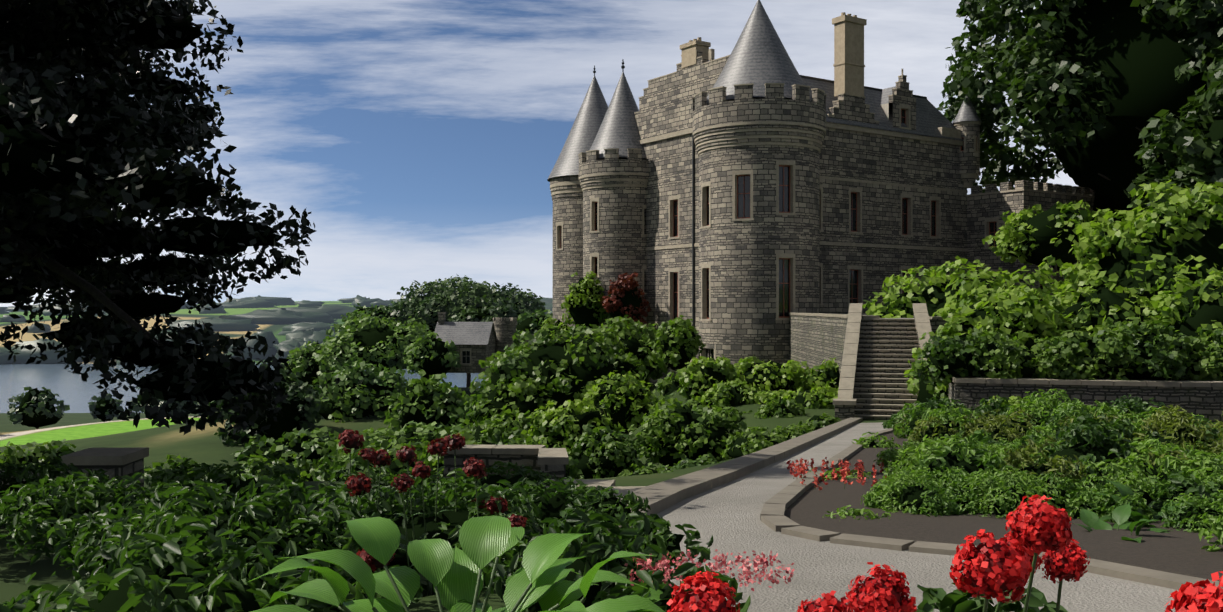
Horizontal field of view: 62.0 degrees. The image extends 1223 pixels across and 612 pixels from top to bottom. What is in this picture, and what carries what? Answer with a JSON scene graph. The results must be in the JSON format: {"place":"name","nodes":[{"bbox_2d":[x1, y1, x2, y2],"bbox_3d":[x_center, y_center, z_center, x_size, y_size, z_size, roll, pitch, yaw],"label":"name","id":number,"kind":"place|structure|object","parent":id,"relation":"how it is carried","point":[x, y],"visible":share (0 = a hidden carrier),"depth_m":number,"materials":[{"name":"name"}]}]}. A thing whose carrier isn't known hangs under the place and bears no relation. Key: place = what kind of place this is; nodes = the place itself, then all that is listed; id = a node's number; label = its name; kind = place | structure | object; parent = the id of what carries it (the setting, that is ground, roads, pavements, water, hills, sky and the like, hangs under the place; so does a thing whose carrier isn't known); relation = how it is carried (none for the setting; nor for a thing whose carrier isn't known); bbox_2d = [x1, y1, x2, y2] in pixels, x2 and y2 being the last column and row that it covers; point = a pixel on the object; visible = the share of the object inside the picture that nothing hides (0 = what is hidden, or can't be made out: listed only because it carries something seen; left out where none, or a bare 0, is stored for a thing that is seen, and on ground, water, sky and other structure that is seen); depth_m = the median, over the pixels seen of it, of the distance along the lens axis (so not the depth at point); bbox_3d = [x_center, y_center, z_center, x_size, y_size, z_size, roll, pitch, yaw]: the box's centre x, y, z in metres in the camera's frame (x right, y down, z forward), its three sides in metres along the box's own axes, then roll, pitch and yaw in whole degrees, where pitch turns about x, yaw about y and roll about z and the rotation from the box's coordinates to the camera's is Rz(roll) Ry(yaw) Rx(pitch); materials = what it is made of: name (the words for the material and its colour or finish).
{"place":"outdoors","nodes":[
{"label":"outdoors","id":0,"kind":"place"},
{"bbox_2d":[0,363,484,412],"bbox_3d":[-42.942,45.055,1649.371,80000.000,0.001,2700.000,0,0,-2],"label":"estuary water","id":1,"kind":"structure","parent":0,"point":[74,391],"depth_m":599.31,"materials":[{"name":"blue liquid"}]},
{"bbox_2d":[0,301,887,611],"bbox_3d":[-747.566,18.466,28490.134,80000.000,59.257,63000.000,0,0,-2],"label":"terrain","id":2,"kind":"structure","parent":0,"point":[80,431],"depth_m":102.45,"materials":[{"name":"green plant"}]},
{"bbox_2d":[0,0,339,443],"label":"cedar tree","id":3,"kind":"object","parent":2,"relation":"on","point":[80,157],"visible":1,"depth_m":13.41,"materials":[{"name":"green plant"}]},
{"bbox_2d":[7,359,413,428],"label":"shore trees","id":4,"kind":"object","parent":2,"relation":"on","point":[36,408],"visible":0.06,"depth_m":218.12,"materials":[{"name":"green plant"}]},
{"bbox_2d":[0,294,552,364],"bbox_3d":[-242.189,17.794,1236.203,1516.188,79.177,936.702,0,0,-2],"label":"woods trees","id":5,"kind":"object","parent":2,"relation":"on","point":[308,320],"visible":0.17,"depth_m":1024.43,"materials":[{"name":"green plant"}]},
{"bbox_2d":[0,445,645,532],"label":"garden walls","id":6,"kind":"structure","parent":2,"relation":"on","point":[114,462],"depth_m":17.11,"materials":[{"name":"stone"}]},
{"bbox_2d":[0,315,705,481],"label":"slope shrubs","id":7,"kind":"object","parent":2,"relation":"on","point":[678,341],"visible":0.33,"depth_m":41.78,"materials":[{"name":"green plant"}]},
{"bbox_2d":[0,454,750,611],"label":"border plants","id":8,"kind":"object","parent":2,"relation":"on","point":[174,540],"visible":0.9,"depth_m":5.18,"materials":[{"name":"green plant"}]},
{"bbox_2d":[338,430,526,571],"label":"dark red flowers","id":9,"kind":"object","parent":8,"relation":"on","point":[474,467],"visible":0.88,"depth_m":5.89,"materials":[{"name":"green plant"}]},
{"bbox_2d":[625,549,793,590],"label":"pink flowers","id":10,"kind":"object","parent":8,"relation":"on","point":[747,571],"visible":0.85,"depth_m":3.52,"materials":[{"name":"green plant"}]},
{"bbox_2d":[207,275,552,470],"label":"trees","id":11,"kind":"object","parent":2,"relation":"on","point":[376,347],"depth_m":114.47,"materials":[{"name":"green plant"}]},
{"bbox_2d":[347,449,516,601],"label":"flower stems","id":12,"kind":"object","parent":2,"relation":"on","point":[404,547],"visible":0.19,"depth_m":6.00,"materials":[{"name":"green plant"}]},
{"bbox_2d":[247,515,671,611],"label":"leaf plant","id":13,"kind":"object","parent":2,"relation":"on","point":[454,576],"visible":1,"depth_m":2.86,"materials":[{"name":"green plant"}]},
{"bbox_2d":[460,315,683,478],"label":"shrubs","id":14,"kind":"object","parent":2,"relation":"on","point":[564,369],"visible":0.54,"depth_m":59.31,"materials":[{"name":"green plant"}]},
{"bbox_2d":[520,396,840,478],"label":"shrubs","id":15,"kind":"object","parent":2,"relation":"on","point":[680,436],"visible":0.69,"depth_m":36.28,"materials":[{"name":"green plant"}]},
{"bbox_2d":[547,0,1095,383],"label":"castle","id":16,"kind":"structure","parent":2,"relation":"on","point":[748,194],"depth_m":74.29,"materials":[{"name":"stone"}]},
{"bbox_2d":[533,271,608,345],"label":"shrub","id":17,"kind":"object","parent":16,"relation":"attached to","point":[582,303],"visible":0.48,"depth_m":78.24,"materials":[{"name":"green plant"}]},
{"bbox_2d":[601,272,651,329],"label":"red shrub","id":18,"kind":"object","parent":16,"relation":"attached to","point":[622,298],"visible":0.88,"depth_m":76.28,"materials":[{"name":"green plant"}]},
{"bbox_2d":[521,255,1222,454],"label":"shrubs","id":19,"kind":"object","parent":2,"relation":"on","point":[980,300],"visible":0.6,"depth_m":40.72,"materials":[{"name":"green plant"}]},
{"bbox_2d":[605,417,1222,589],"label":"path kerb","id":20,"kind":"structure","parent":2,"relation":"on","point":[663,495],"depth_m":9.90,"materials":[{"name":"stone"}]},
{"bbox_2d":[785,432,1222,580],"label":"border soil","id":21,"kind":"object","parent":2,"relation":"on","point":[1181,551],"visible":0.2,"depth_m":8.19,"materials":[{"name":"brown soil"}]},
{"bbox_2d":[787,457,886,489],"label":"red flowers","id":22,"kind":"object","parent":21,"relation":"on","point":[845,472],"visible":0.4,"depth_m":12.58,"materials":[{"name":"red plant"}]},
{"bbox_2d":[793,474,1218,542],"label":"broad leaf plants","id":23,"kind":"object","parent":21,"relation":"on","point":[1121,514],"visible":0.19,"depth_m":8.32,"materials":[{"name":"green plant"}]},
{"bbox_2d":[807,388,1222,551],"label":"border plants","id":24,"kind":"object","parent":21,"relation":"on","point":[944,456],"visible":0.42,"depth_m":10.75,"materials":[{"name":"green plant"}]},
{"bbox_2d":[861,435,1222,532],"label":"edging plants","id":25,"kind":"object","parent":21,"relation":"on","point":[1002,493],"visible":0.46,"depth_m":9.26,"materials":[{"name":"green plant"}]},
{"bbox_2d":[882,394,1220,517],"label":"border plants","id":26,"kind":"object","parent":21,"relation":"on","point":[1106,450],"visible":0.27,"depth_m":10.95,"materials":[{"name":"green plant"}]},
{"bbox_2d":[894,404,1222,487],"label":"shrubs","id":27,"kind":"object","parent":21,"relation":"on","point":[1176,431],"visible":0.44,"depth_m":15.61,"materials":[{"name":"green plant"}]},
{"bbox_2d":[789,303,1222,427],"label":"garden terrace walls","id":28,"kind":"structure","parent":2,"relation":"on","point":[872,354],"depth_m":39.45,"materials":[{"name":"stone"}]},
{"bbox_2d":[912,316,1222,385],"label":"wall shrubs","id":29,"kind":"object","parent":2,"relation":"on","point":[1127,351],"depth_m":30.87,"materials":[{"name":"green plant"}]},
{"bbox_2d":[937,0,1222,222],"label":"trees","id":30,"kind":"object","parent":2,"relation":"on","point":[1116,101],"visible":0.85,"depth_m":72.62,"materials":[{"name":"green plant"}]},
{"bbox_2d":[982,180,1222,307],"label":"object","id":31,"kind":"object","parent":2,"relation":"on","point":[1167,235],"visible":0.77,"depth_m":52.09,"materials":[{"name":"green plant"}]},
{"bbox_2d":[434,312,533,372],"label":"lodge house","id":32,"kind":"structure","parent":0,"point":[475,342],"depth_m":128.21,"materials":[{"name":"stone"}]},
{"bbox_2d":[0,0,1076,306],"label":"sky","id":33,"kind":"structure","parent":0,"point":[421,141],"materials":[{"name":"blue"}]},
{"bbox_2d":[657,423,1178,611],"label":"gravel path","id":34,"kind":"structure","parent":0,"point":[726,516],"depth_m":6.76,"materials":[{"name":"grey gravel"}]},
{"bbox_2d":[915,552,1067,611],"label":"red flower plant","id":35,"kind":"object","parent":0,"point":[956,600],"depth_m":2.93,"materials":[{"name":"plant"}]},
{"bbox_2d":[667,494,1222,611],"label":"red flowers","id":36,"kind":"object","parent":35,"relation":"attached to","point":[992,566],"visible":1,"depth_m":2.13,"materials":[{"name":"red plant"}]}
]}

